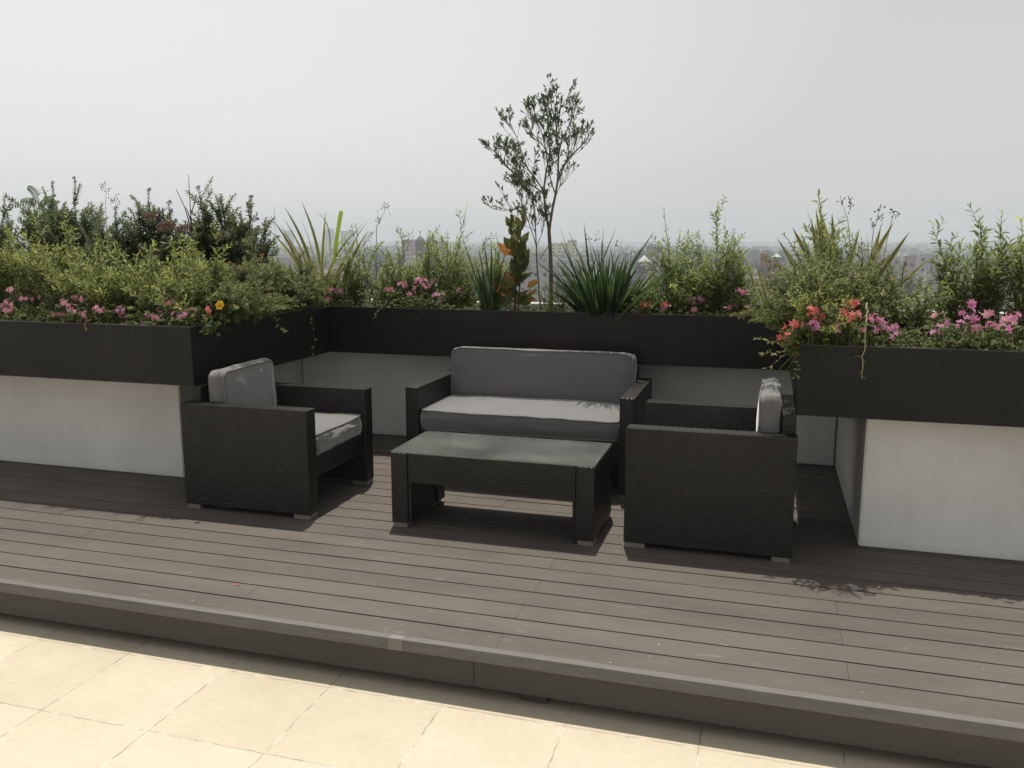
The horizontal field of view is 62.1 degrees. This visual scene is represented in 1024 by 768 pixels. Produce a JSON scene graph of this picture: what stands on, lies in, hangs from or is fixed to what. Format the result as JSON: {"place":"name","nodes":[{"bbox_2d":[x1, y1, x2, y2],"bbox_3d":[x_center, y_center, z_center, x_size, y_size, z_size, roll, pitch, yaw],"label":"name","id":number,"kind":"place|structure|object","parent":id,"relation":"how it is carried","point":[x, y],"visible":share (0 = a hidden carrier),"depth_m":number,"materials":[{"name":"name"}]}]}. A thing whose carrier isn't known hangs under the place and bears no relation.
{"place":"outdoors","nodes":[
{"label":"outdoors","id":0,"kind":"place"},
{"bbox_2d":[10,185,64,270],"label":"fern shoot","id":1,"kind":"object","parent":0,"point":[28,202],"visible":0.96,"depth_m":6.60,"materials":[{"name":"green plant"}]},
{"bbox_2d":[0,613,992,767],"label":"terrace floor","id":2,"kind":"structure","parent":0,"point":[75,696],"depth_m":2.94,"materials":[{"name":"tile"}]},
{"bbox_2d":[0,435,1023,767],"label":"deck","id":3,"kind":"structure","parent":2,"relation":"on","point":[832,631],"depth_m":3.50,"materials":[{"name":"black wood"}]},
{"bbox_2d":[0,359,303,476],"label":"planter wall","id":4,"kind":"structure","parent":3,"relation":"on","point":[119,426],"depth_m":5.41,"materials":[{"name":"white paint"}]},
{"bbox_2d":[0,297,364,385],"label":"planter box","id":5,"kind":"object","parent":4,"relation":"on","point":[172,355],"visible":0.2,"depth_m":4.88,"materials":[{"name":"metal"}]},
{"bbox_2d":[0,224,28,319],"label":"leafy shrub","id":6,"kind":"object","parent":5,"relation":"on","point":[3,292],"visible":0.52,"depth_m":5.39,"materials":[{"name":"green plant"}]},
{"bbox_2d":[0,196,29,265],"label":"dark shrub","id":7,"kind":"object","parent":5,"relation":"on","point":[8,225],"visible":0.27,"depth_m":6.85,"materials":[{"name":"green plant"}]},
{"bbox_2d":[0,211,51,320],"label":"leafy shrub","id":8,"kind":"object","parent":5,"relation":"on","point":[18,274],"visible":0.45,"depth_m":5.38,"materials":[{"name":"green plant"}]},
{"bbox_2d":[1,269,57,320],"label":"undergrowth shrub","id":9,"kind":"object","parent":5,"relation":"on","point":[19,303],"visible":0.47,"depth_m":5.26,"materials":[{"name":"green plant"}]},
{"bbox_2d":[3,181,66,298],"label":"dark shrub","id":10,"kind":"object","parent":5,"relation":"on","point":[31,225],"visible":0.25,"depth_m":6.88,"materials":[{"name":"green plant"}]},
{"bbox_2d":[19,295,60,321],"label":"geranium","id":11,"kind":"object","parent":5,"relation":"on","point":[32,308],"visible":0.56,"depth_m":5.08,"materials":[{"name":"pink plant"}]},
{"bbox_2d":[4,213,83,316],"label":"leafy shrub","id":12,"kind":"object","parent":5,"relation":"on","point":[57,258],"visible":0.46,"depth_m":5.28,"materials":[{"name":"green plant"}]},
{"bbox_2d":[31,273,76,322],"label":"undergrowth shrub","id":13,"kind":"object","parent":5,"relation":"on","point":[56,296],"visible":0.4,"depth_m":5.23,"materials":[{"name":"green plant"}]},
{"bbox_2d":[17,231,112,321],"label":"leafy shrub","id":14,"kind":"object","parent":5,"relation":"on","point":[66,281],"visible":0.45,"depth_m":5.09,"materials":[{"name":"green plant"}]},
{"bbox_2d":[17,176,114,280],"bbox_3d":[-3.621,-1.173,7.003,0.775,1.061,0.818,-4,11,-24],"label":"dark shrub","id":15,"kind":"object","parent":5,"relation":"on","point":[74,222],"visible":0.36,"depth_m":6.88,"materials":[{"name":"green plant"}]},
{"bbox_2d":[42,295,90,322],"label":"geranium","id":16,"kind":"object","parent":5,"relation":"in","point":[70,306],"visible":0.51,"depth_m":4.96,"materials":[{"name":"pink plant"}]},
{"bbox_2d":[51,240,130,322],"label":"leafy shrub","id":17,"kind":"object","parent":5,"relation":"on","point":[87,284],"visible":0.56,"depth_m":4.98,"materials":[{"name":"green plant"}]},
{"bbox_2d":[61,206,148,283],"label":"dark shrub","id":18,"kind":"object","parent":5,"relation":"on","point":[90,248],"visible":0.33,"depth_m":6.39,"materials":[{"name":"green plant"}]},
{"bbox_2d":[88,302,131,323],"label":"geranium","id":19,"kind":"object","parent":5,"relation":"in","point":[102,309],"visible":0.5,"depth_m":4.87,"materials":[{"name":"pink plant"}]},
{"bbox_2d":[82,238,160,317],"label":"leafy shrub","id":20,"kind":"object","parent":5,"relation":"on","point":[109,278],"visible":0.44,"depth_m":4.98,"materials":[{"name":"green plant"}]},
{"bbox_2d":[104,304,150,324],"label":"geranium","id":21,"kind":"object","parent":5,"relation":"on","point":[122,313],"visible":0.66,"depth_m":4.84,"materials":[{"name":"green plant"}]},
{"bbox_2d":[105,273,154,323],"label":"undergrowth shrub","id":22,"kind":"object","parent":5,"relation":"on","point":[129,305],"visible":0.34,"depth_m":5.02,"materials":[{"name":"green plant"}]},
{"bbox_2d":[111,187,172,293],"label":"dark shrub","id":23,"kind":"object","parent":5,"relation":"on","point":[138,228],"visible":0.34,"depth_m":6.51,"materials":[{"name":"green plant"}]},
{"bbox_2d":[110,235,186,324],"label":"leafy shrub","id":24,"kind":"object","parent":5,"relation":"on","point":[147,282],"visible":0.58,"depth_m":4.95,"materials":[{"name":"green plant"}]},
{"bbox_2d":[132,307,179,325],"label":"geranium","id":25,"kind":"object","parent":5,"relation":"on","point":[141,318],"visible":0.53,"depth_m":4.79,"materials":[{"name":"pink plant"}]},
{"bbox_2d":[135,272,185,324],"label":"undergrowth shrub","id":26,"kind":"object","parent":5,"relation":"on","point":[158,308],"visible":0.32,"depth_m":4.91,"materials":[{"name":"green plant"}]},
{"bbox_2d":[0,296,324,332],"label":"ground cover","id":27,"kind":"object","parent":5,"relation":"on","point":[62,319],"visible":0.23,"depth_m":4.89,"materials":[{"name":"green plant"}]},
{"bbox_2d":[132,200,199,289],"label":"dark shrub","id":28,"kind":"object","parent":5,"relation":"on","point":[163,253],"visible":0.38,"depth_m":6.46,"materials":[{"name":"green plant"}]},
{"bbox_2d":[147,259,212,322],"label":"leafy shrub","id":29,"kind":"object","parent":5,"relation":"on","point":[202,286],"visible":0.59,"depth_m":4.80,"materials":[{"name":"green plant"}]},
{"bbox_2d":[158,298,212,325],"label":"geranium","id":30,"kind":"object","parent":5,"relation":"on","point":[183,315],"visible":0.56,"depth_m":4.74,"materials":[{"name":"pink plant"}]},
{"bbox_2d":[165,222,232,291],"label":"leafy shrub","id":31,"kind":"object","parent":5,"relation":"on","point":[195,252],"visible":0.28,"depth_m":4.99,"materials":[{"name":"green plant"}]},
{"bbox_2d":[170,305,229,336],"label":"geranium","id":32,"kind":"object","parent":5,"relation":"in","point":[206,317],"visible":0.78,"depth_m":4.69,"materials":[{"name":"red plant"}]},
{"bbox_2d":[176,177,244,280],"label":"dark shrub","id":33,"kind":"object","parent":5,"relation":"on","point":[203,238],"visible":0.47,"depth_m":6.39,"materials":[{"name":"green plant"}]},
{"bbox_2d":[180,192,258,275],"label":"dark shrub","id":34,"kind":"object","parent":5,"relation":"on","point":[221,209],"visible":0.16,"depth_m":6.49,"materials":[{"name":"green plant"}]},
{"bbox_2d":[185,259,280,325],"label":"leaved shrub","id":35,"kind":"object","parent":5,"relation":"on","point":[225,292],"visible":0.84,"depth_m":4.90,"materials":[{"name":"green plant"}]},
{"bbox_2d":[212,195,281,278],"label":"dark shrub","id":36,"kind":"object","parent":5,"relation":"on","point":[258,248],"visible":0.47,"depth_m":6.40,"materials":[{"name":"green plant"}]},
{"bbox_2d":[219,236,306,300],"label":"leaved shrub","id":37,"kind":"object","parent":5,"relation":"on","point":[251,275],"visible":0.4,"depth_m":5.35,"materials":[{"name":"green plant"}]},
{"bbox_2d":[230,289,298,323],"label":"leaved shrub","id":38,"kind":"object","parent":5,"relation":"on","point":[257,312],"visible":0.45,"depth_m":5.10,"materials":[{"name":"green plant"}]},
{"bbox_2d":[240,243,318,309],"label":"leaved shrub","id":39,"kind":"object","parent":5,"relation":"on","point":[291,280],"visible":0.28,"depth_m":5.63,"materials":[{"name":"green plant"}]},
{"bbox_2d":[281,247,335,309],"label":"leaved shrub","id":40,"kind":"object","parent":5,"relation":"on","point":[315,289],"visible":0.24,"depth_m":5.85,"materials":[{"name":"green plant"}]},
{"bbox_2d":[263,201,368,299],"bbox_3d":[-1.471,-0.940,6.288,0.891,0.832,0.538,-1,10,-4],"label":"striped sword plant","id":41,"kind":"object","parent":5,"relation":"on","point":[321,263],"visible":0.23,"depth_m":6.27,"materials":[{"name":"green plant"}]},
{"bbox_2d":[310,290,349,307],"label":"leaved shrub","id":42,"kind":"object","parent":5,"relation":"on","point":[319,301],"visible":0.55,"depth_m":6.14,"materials":[{"name":"green plant"}]},
{"bbox_2d":[180,358,373,519],"bbox_3d":[-1.318,0.264,4.876,0.769,0.760,0.769,3,10,16],"label":"wicker armchair","id":43,"kind":"object","parent":3,"relation":"on","point":[255,436],"visible":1,"depth_m":4.59,"materials":[{"name":"black wicker"}]},
{"bbox_2d":[391,431,611,546],"bbox_3d":[-0.044,0.522,4.426,1.054,0.400,0.489,3,10,16],"label":"coffee table","id":44,"kind":"object","parent":3,"relation":"on","point":[427,467],"visible":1,"depth_m":4.26,"materials":[{"name":"wicker"}]},
{"bbox_2d":[405,346,651,499],"bbox_3d":[0.127,0.190,5.302,1.382,0.763,0.765,3,10,16],"label":"wicker sofa","id":45,"kind":"object","parent":3,"relation":"on","point":[596,396],"visible":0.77,"depth_m":5.29,"materials":[{"name":"black wicker"}]},
{"bbox_2d":[303,352,835,465],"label":"planter wall","id":46,"kind":"structure","parent":3,"relation":"on","point":[387,378],"depth_m":5.79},
{"bbox_2d":[329,306,790,370],"bbox_3d":[0.343,-0.398,6.125,3.148,0.327,1.001,3,10,16],"label":"planter box","id":47,"kind":"object","parent":46,"relation":"on","point":[717,341],"visible":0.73,"depth_m":5.60,"materials":[{"name":"metal"}]},
{"bbox_2d":[333,223,383,306],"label":"thin shrub","id":48,"kind":"object","parent":47,"relation":"on","point":[352,276],"visible":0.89,"depth_m":6.21,"materials":[{"name":"green plant"}]},
{"bbox_2d":[352,250,413,306],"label":"thin shrub","id":49,"kind":"object","parent":47,"relation":"on","point":[383,286],"visible":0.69,"depth_m":6.12,"materials":[{"name":"green plant"}]},
{"bbox_2d":[376,228,432,307],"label":"thin shrub","id":50,"kind":"object","parent":47,"relation":"on","point":[406,276],"visible":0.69,"depth_m":6.15,"materials":[{"name":"green plant"}]},
{"bbox_2d":[400,230,445,307],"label":"thin shrub","id":51,"kind":"object","parent":47,"relation":"on","point":[432,289],"visible":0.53,"depth_m":6.14,"materials":[{"name":"green plant"}]},
{"bbox_2d":[412,205,487,303],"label":"thin shrub","id":52,"kind":"object","parent":47,"relation":"on","point":[441,262],"visible":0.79,"depth_m":6.04,"materials":[{"name":"green plant"}]},
{"bbox_2d":[437,273,478,308],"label":"thin shrub","id":53,"kind":"object","parent":47,"relation":"on","point":[446,294],"visible":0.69,"depth_m":6.00,"materials":[{"name":"green plant"}]},
{"bbox_2d":[448,233,496,309],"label":"thin shrub","id":54,"kind":"object","parent":47,"relation":"on","point":[475,269],"visible":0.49,"depth_m":6.07,"materials":[{"name":"green plant"}]},
{"bbox_2d":[481,235,508,285],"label":"thin shrub","id":55,"kind":"object","parent":47,"relation":"on","point":[495,264],"visible":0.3,"depth_m":6.17,"materials":[{"name":"green plant"}]},
{"bbox_2d":[464,241,532,309],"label":"iris clump","id":56,"kind":"object","parent":47,"relation":"on","point":[484,291],"visible":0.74,"depth_m":5.73,"materials":[{"name":"green plant"}]},
{"bbox_2d":[491,204,539,310],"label":"amaranth plant","id":57,"kind":"object","parent":47,"relation":"on","point":[517,250],"visible":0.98,"depth_m":5.70,"materials":[{"name":"green plant"}]},
{"bbox_2d":[477,73,594,309],"bbox_3d":[0.177,-1.310,6.018,0.798,1.677,0.600,3,10,16],"label":"slender tree","id":58,"kind":"object","parent":47,"relation":"on","point":[517,177],"visible":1,"depth_m":5.96,"materials":[{"name":"green plant"}]},
{"bbox_2d":[530,272,572,311],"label":"thin shrub","id":59,"kind":"object","parent":47,"relation":"on","point":[544,301],"visible":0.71,"depth_m":5.71,"materials":[{"name":"green plant"}]},
{"bbox_2d":[331,297,775,315],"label":"ground cover","id":60,"kind":"object","parent":47,"relation":"on","point":[527,308],"visible":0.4,"depth_m":5.85,"materials":[{"name":"green plant"}]},
{"bbox_2d":[535,226,689,322],"bbox_3d":[0.667,-0.714,5.474,1.014,0.647,0.602,3,10,16],"label":"iris clump","id":61,"kind":"object","parent":47,"relation":"in","point":[603,291],"visible":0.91,"depth_m":5.45,"materials":[{"name":"green plant"}]},
{"bbox_2d":[630,267,681,313],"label":"thin shrub","id":62,"kind":"object","parent":47,"relation":"on","point":[653,297],"visible":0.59,"depth_m":5.51,"materials":[{"name":"green plant"}]},
{"bbox_2d":[643,206,704,313],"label":"thin shrub","id":63,"kind":"object","parent":47,"relation":"on","point":[673,275],"visible":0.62,"depth_m":5.63,"materials":[{"name":"green plant"}]},
{"bbox_2d":[668,267,720,314],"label":"thin shrub","id":64,"kind":"object","parent":47,"relation":"on","point":[688,293],"visible":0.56,"depth_m":5.46,"materials":[{"name":"green plant"}]},
{"bbox_2d":[679,295,716,314],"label":"geranium","id":65,"kind":"object","parent":47,"relation":"in","point":[694,299],"visible":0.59,"depth_m":5.43,"materials":[{"name":"green plant"}]},
{"bbox_2d":[674,196,754,314],"bbox_3d":[1.284,-0.803,5.513,0.527,0.825,0.466,-3,10,-17],"label":"thin shrub","id":66,"kind":"object","parent":47,"relation":"on","point":[710,271],"visible":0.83,"depth_m":5.46,"materials":[{"name":"green plant"}]},
{"bbox_2d":[717,288,757,315],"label":"geranium","id":67,"kind":"object","parent":47,"relation":"in","point":[729,307],"visible":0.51,"depth_m":5.36,"materials":[{"name":"pink plant"}]},
{"bbox_2d":[717,268,760,313],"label":"thin shrub","id":68,"kind":"object","parent":47,"relation":"on","point":[746,297],"visible":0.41,"depth_m":5.46,"materials":[{"name":"green plant"}]},
{"bbox_2d":[718,241,761,315],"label":"thin shrub","id":69,"kind":"object","parent":47,"relation":"on","point":[744,275],"visible":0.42,"depth_m":5.49,"materials":[{"name":"green plant"}]},
{"bbox_2d":[731,249,786,312],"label":"striped sword plant","id":70,"kind":"object","parent":47,"relation":"in","point":[753,282],"visible":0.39,"depth_m":5.38,"materials":[{"name":"green plant"}]},
{"bbox_2d":[623,377,797,562],"bbox_3d":[1.010,0.366,4.275,0.769,0.758,0.769,3,10,16],"label":"wicker armchair","id":71,"kind":"object","parent":3,"relation":"on","point":[720,477],"visible":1,"depth_m":3.93,"materials":[{"name":"black wicker"}]},
{"bbox_2d":[834,417,1023,560],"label":"planter wall","id":72,"kind":"structure","parent":3,"relation":"on","point":[952,489],"depth_m":3.95,"materials":[{"name":"white paint"}]},
{"bbox_2d":[789,319,1023,427],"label":"planter box","id":73,"kind":"object","parent":72,"relation":"on","point":[961,386],"visible":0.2,"depth_m":3.74,"materials":[{"name":"metal"}]},
{"bbox_2d":[729,282,798,334],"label":"bushy shrub","id":74,"kind":"object","parent":73,"relation":"on","point":[769,319],"visible":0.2,"depth_m":4.33,"materials":[{"name":"green plant"}]},
{"bbox_2d":[776,319,841,356],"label":"geranium","id":75,"kind":"object","parent":73,"relation":"on","point":[794,323],"visible":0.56,"depth_m":3.84,"materials":[{"name":"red plant"}]},
{"bbox_2d":[781,305,839,355],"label":"geranium","id":76,"kind":"object","parent":73,"relation":"in","point":[813,310],"visible":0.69,"depth_m":3.84,"materials":[{"name":"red plant"}]},
{"bbox_2d":[782,319,839,356],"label":"geranium","id":77,"kind":"object","parent":73,"relation":"in","point":[816,324],"visible":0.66,"depth_m":3.83,"materials":[{"name":"green plant"}]},
{"bbox_2d":[742,212,906,334],"bbox_3d":[1.494,-0.480,4.055,0.692,0.675,0.738,-7,12,-35],"label":"bushy shrub","id":78,"kind":"object","parent":73,"relation":"on","point":[835,282],"visible":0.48,"depth_m":4.01,"materials":[{"name":"green plant"}]},
{"bbox_2d":[801,189,850,278],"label":"willow leaved shrub","id":79,"kind":"object","parent":73,"relation":"on","point":[829,247],"visible":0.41,"depth_m":4.33,"materials":[{"name":"green plant"}]},
{"bbox_2d":[787,261,867,341],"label":"bushy shrub","id":80,"kind":"object","parent":73,"relation":"on","point":[803,316],"visible":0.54,"depth_m":3.81,"materials":[{"name":"green plant"}]},
{"bbox_2d":[806,321,863,358],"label":"geranium","id":81,"kind":"object","parent":73,"relation":"in","point":[838,332],"visible":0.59,"depth_m":3.79,"materials":[{"name":"green plant"}]},
{"bbox_2d":[775,205,908,298],"bbox_3d":[1.845,-0.642,4.820,0.682,0.732,0.436,6,11,31],"label":"striped sword plant","id":82,"kind":"object","parent":73,"relation":"on","point":[887,260],"visible":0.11,"depth_m":4.76,"materials":[{"name":"green plant"}]},
{"bbox_2d":[814,299,878,355],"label":"geranium","id":83,"kind":"object","parent":73,"relation":"on","point":[852,314],"visible":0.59,"depth_m":3.78,"materials":[{"name":"red plant"}]},
{"bbox_2d":[839,313,913,346],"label":"geranium","id":84,"kind":"object","parent":73,"relation":"in","point":[894,337],"visible":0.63,"depth_m":3.79,"materials":[{"name":"pink plant"}]},
{"bbox_2d":[821,232,938,339],"bbox_3d":[1.748,-0.449,4.156,0.596,0.581,0.565,3,10,16],"label":"bushy shrub","id":85,"kind":"object","parent":73,"relation":"on","point":[888,295],"visible":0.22,"depth_m":4.09,"materials":[{"name":"green plant"}]},
{"bbox_2d":[862,287,929,346],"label":"bushy shrub","id":86,"kind":"object","parent":73,"relation":"on","point":[895,317],"visible":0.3,"depth_m":4.18,"materials":[{"name":"green plant"}]},
{"bbox_2d":[802,315,1023,360],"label":"ground cover","id":87,"kind":"object","parent":73,"relation":"on","point":[976,344],"visible":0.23,"depth_m":3.81,"materials":[{"name":"green plant"}]},
{"bbox_2d":[885,274,956,346],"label":"bushy shrub","id":88,"kind":"object","parent":73,"relation":"on","point":[916,302],"visible":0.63,"depth_m":4.12,"materials":[{"name":"green plant"}]},
{"bbox_2d":[902,312,966,348],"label":"geranium","id":89,"kind":"object","parent":73,"relation":"in","point":[941,325],"visible":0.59,"depth_m":3.76,"materials":[{"name":"pink plant"}]},
{"bbox_2d":[927,245,974,344],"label":"willow leaved shrub","id":90,"kind":"object","parent":73,"relation":"on","point":[943,282],"visible":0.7,"depth_m":4.22,"materials":[{"name":"green plant"}]},
{"bbox_2d":[925,215,985,339],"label":"willow leaved shrub","id":91,"kind":"object","parent":73,"relation":"on","point":[950,261],"visible":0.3,"depth_m":4.29,"materials":[{"name":"green plant"}]},
{"bbox_2d":[926,299,990,348],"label":"geranium","id":92,"kind":"object","parent":73,"relation":"in","point":[971,303],"visible":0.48,"depth_m":3.74,"materials":[{"name":"pink plant"}]},
{"bbox_2d":[946,309,1018,350],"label":"geranium","id":93,"kind":"object","parent":73,"relation":"in","point":[990,329],"visible":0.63,"depth_m":3.69,"materials":[{"name":"pink plant"}]},
{"bbox_2d":[946,202,1020,338],"bbox_3d":[2.262,-0.519,4.119,0.285,0.728,0.317,-1,10,-6],"label":"willow leaved shrub","id":94,"kind":"object","parent":73,"relation":"on","point":[979,277],"visible":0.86,"depth_m":4.12,"materials":[{"name":"green plant"}]},
{"bbox_2d":[963,209,1023,345],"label":"willow leaved shrub","id":95,"kind":"object","parent":73,"relation":"on","point":[997,261],"visible":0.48,"depth_m":4.13,"materials":[{"name":"green plant"}]},
{"bbox_2d":[976,311,1023,350],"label":"geranium","id":96,"kind":"object","parent":73,"relation":"in","point":[1012,326],"visible":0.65,"depth_m":3.67,"materials":[{"name":"pink plant"}]},
{"bbox_2d":[995,216,1023,349],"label":"willow leaved shrub","id":97,"kind":"object","parent":73,"relation":"on","point":[1017,290],"visible":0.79,"depth_m":4.06,"materials":[{"name":"green plant"}]},
{"bbox_2d":[21,293,1005,466],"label":"parapet wall","id":98,"kind":"structure","parent":2,"relation":"on","point":[543,305],"depth_m":6.66,"materials":[{"name":"paint"}]},
{"bbox_2d":[0,0,1023,241],"label":"sky","id":99,"kind":"structure","parent":0,"point":[914,109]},
{"bbox_2d":[15,242,1013,306],"bbox_3d":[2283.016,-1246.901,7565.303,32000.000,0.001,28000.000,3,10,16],"label":"city ground","id":100,"kind":"structure","parent":0,"point":[709,244],"depth_m":8464.71,"materials":[{"name":"grey"}]},
{"bbox_2d":[14,243,1022,272],"bbox_3d":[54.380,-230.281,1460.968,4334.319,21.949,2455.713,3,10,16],"label":"woodland","id":101,"kind":"object","parent":100,"relation":"on","point":[752,254],"visible":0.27,"depth_m":951.07,"materials":[{"name":"green plant"}]},
{"bbox_2d":[552,243,576,258],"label":"city building","id":102,"kind":"structure","parent":100,"relation":"on","point":[557,249],"depth_m":828.07,"materials":[{"name":"grey"}]},
{"bbox_2d":[531,265,570,301],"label":"city building","id":103,"kind":"structure","parent":0,"point":[543,273],"depth_m":327.89,"materials":[{"name":"grey concrete"}]},
{"bbox_2d":[759,253,781,297],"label":"city building","id":104,"kind":"structure","parent":0,"point":[762,269],"depth_m":332.94,"materials":[{"name":"concrete"}]},
{"bbox_2d":[915,253,937,295],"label":"city building","id":105,"kind":"structure","parent":0,"point":[923,258],"depth_m":410.66,"materials":[{"name":"grey"}]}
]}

